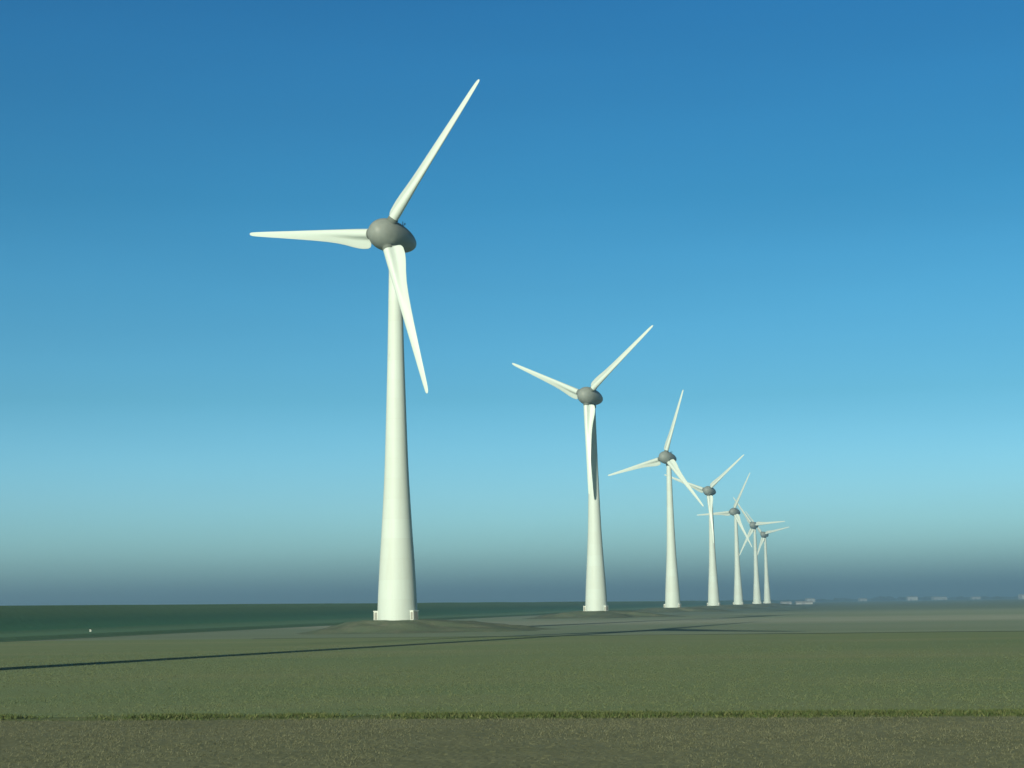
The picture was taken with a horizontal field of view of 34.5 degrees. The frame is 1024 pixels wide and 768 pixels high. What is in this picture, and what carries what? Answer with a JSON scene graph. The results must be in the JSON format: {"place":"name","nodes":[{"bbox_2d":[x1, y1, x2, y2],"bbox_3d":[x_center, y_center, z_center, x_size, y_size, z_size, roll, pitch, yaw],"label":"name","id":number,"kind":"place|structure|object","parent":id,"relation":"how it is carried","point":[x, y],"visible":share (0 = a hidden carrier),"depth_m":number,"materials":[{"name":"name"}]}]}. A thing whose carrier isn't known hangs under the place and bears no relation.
{"place":"outdoors","nodes":[
{"label":"outdoors","id":0,"kind":"place"},
{"bbox_2d":[0,600,797,641],"bbox_3d":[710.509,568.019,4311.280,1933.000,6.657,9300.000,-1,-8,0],"label":"dike","id":1,"kind":"structure","parent":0,"point":[30,622],"depth_m":423.21,"materials":[{"name":"green plant"}]},
{"bbox_2d":[0,708,1023,720],"bbox_3d":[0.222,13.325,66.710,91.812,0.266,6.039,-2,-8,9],"label":"verge grass","id":2,"kind":"structure","parent":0,"point":[653,714],"depth_m":65.69,"materials":[{"name":"green plant"}]},
{"bbox_2d":[0,631,1023,716],"bbox_3d":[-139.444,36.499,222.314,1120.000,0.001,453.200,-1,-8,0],"label":"crop field","id":3,"kind":"structure","parent":0,"point":[925,641],"depth_m":111.02,"materials":[{"name":"green plant"}]},
{"bbox_2d":[0,715,1023,767],"bbox_3d":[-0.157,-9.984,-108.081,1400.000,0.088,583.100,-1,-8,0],"label":"stubble field","id":4,"kind":"structure","parent":0,"point":[450,750],"depth_m":53.02,"materials":[{"name":"brown plant"}]},
{"bbox_2d":[0,0,1023,605],"label":"sky","id":5,"kind":"structure","parent":0,"point":[813,210],"materials":[{"name":"blue"}]},
{"bbox_2d":[30,598,1023,640],"bbox_3d":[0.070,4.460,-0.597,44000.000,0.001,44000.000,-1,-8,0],"label":"ground","id":6,"kind":"structure","parent":0,"point":[920,615],"depth_m":349.15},
{"bbox_2d":[297,619,547,633],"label":"mound","id":7,"kind":"object","parent":6,"relation":"on","point":[401,626],"visible":0.87,"depth_m":287.00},
{"bbox_2d":[250,79,478,620],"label":"wind turbine","id":8,"kind":"object","parent":7,"relation":"on","point":[392,238],"visible":1,"depth_m":298.39,"materials":[{"name":"paint"}]},
{"bbox_2d":[525,611,687,618],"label":"mound","id":9,"kind":"object","parent":6,"relation":"on","point":[596,614],"visible":0.97,"depth_m":525.47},
{"bbox_2d":[512,325,652,610],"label":"wind turbine","id":10,"kind":"object","parent":9,"relation":"on","point":[590,398],"visible":0.99,"depth_m":537.77,"materials":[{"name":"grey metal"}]},
{"bbox_2d":[635,607,733,612],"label":"mound","id":11,"kind":"object","parent":6,"relation":"on","point":[670,610],"visible":0.81,"depth_m":756.91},
{"bbox_2d":[608,390,703,607],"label":"wind turbine","id":12,"kind":"object","parent":11,"relation":"on","point":[672,591],"visible":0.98,"depth_m":773.19,"materials":[{"name":"grey metal"}]},
{"bbox_2d":[694,605,763,608],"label":"mound","id":13,"kind":"object","parent":6,"relation":"on","point":[728,607],"visible":0.6,"depth_m":996.38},
{"bbox_2d":[664,455,743,605],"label":"wind turbine","id":14,"kind":"object","parent":13,"relation":"on","point":[713,588],"visible":0.99,"depth_m":1010.63,"materials":[{"name":"grey metal"}]},
{"bbox_2d":[720,604,777,606],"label":"mound","id":15,"kind":"object","parent":6,"relation":"on","point":[746,605],"visible":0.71,"depth_m":1240.28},
{"bbox_2d":[698,473,751,604],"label":"wind turbine","id":16,"kind":"object","parent":15,"relation":"on","point":[734,511],"visible":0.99,"depth_m":1253.25,"materials":[{"name":"grey metal"}]},
{"bbox_2d":[750,604,802,605],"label":"mound","id":17,"kind":"object","parent":6,"relation":"on","point":[776,604],"visible":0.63,"depth_m":1465.00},
{"bbox_2d":[733,497,784,603],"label":"wind turbine","id":18,"kind":"object","parent":17,"relation":"on","point":[756,587],"visible":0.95,"depth_m":1479.39,"materials":[{"name":"grey metal"}]},
{"bbox_2d":[780,601,791,603],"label":"shed","id":19,"kind":"structure","parent":6,"relation":"on","point":[785,602],"depth_m":2125.81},
{"bbox_2d":[795,601,812,603],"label":"shed","id":20,"kind":"structure","parent":6,"relation":"on","point":[803,602],"depth_m":1926.75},
{"bbox_2d":[805,598,814,601],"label":"shed","id":21,"kind":"structure","parent":6,"relation":"on","point":[810,599],"depth_m":4053.34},
{"bbox_2d":[680,595,1017,601],"bbox_3d":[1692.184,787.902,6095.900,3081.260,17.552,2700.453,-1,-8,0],"label":"trees","id":22,"kind":"object","parent":6,"relation":"on","point":[881,598],"visible":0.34,"depth_m":5103.09,"materials":[{"name":"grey plant"}]},
{"bbox_2d":[906,596,917,600],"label":"shed","id":23,"kind":"structure","parent":6,"relation":"on","point":[908,598],"depth_m":4348.66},
{"bbox_2d":[931,596,946,599],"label":"shed","id":24,"kind":"structure","parent":6,"relation":"on","point":[938,597],"depth_m":4447.94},
{"bbox_2d":[970,596,980,599],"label":"shed","id":25,"kind":"structure","parent":6,"relation":"on","point":[975,597],"depth_m":4450.35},
{"bbox_2d":[264,631,1005,638],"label":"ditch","id":26,"kind":"object","parent":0,"point":[678,634],"visible":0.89,"depth_m":230.19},
{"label":"mound","id":27,"kind":"structure","parent":0,"visible":0},
{"bbox_2d":[745,511,787,602],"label":"wind turbine","id":28,"kind":"object","parent":27,"relation":"on","point":[767,598],"visible":0.96,"depth_m":1688.62,"materials":[{"name":"grey metal"}]}
]}

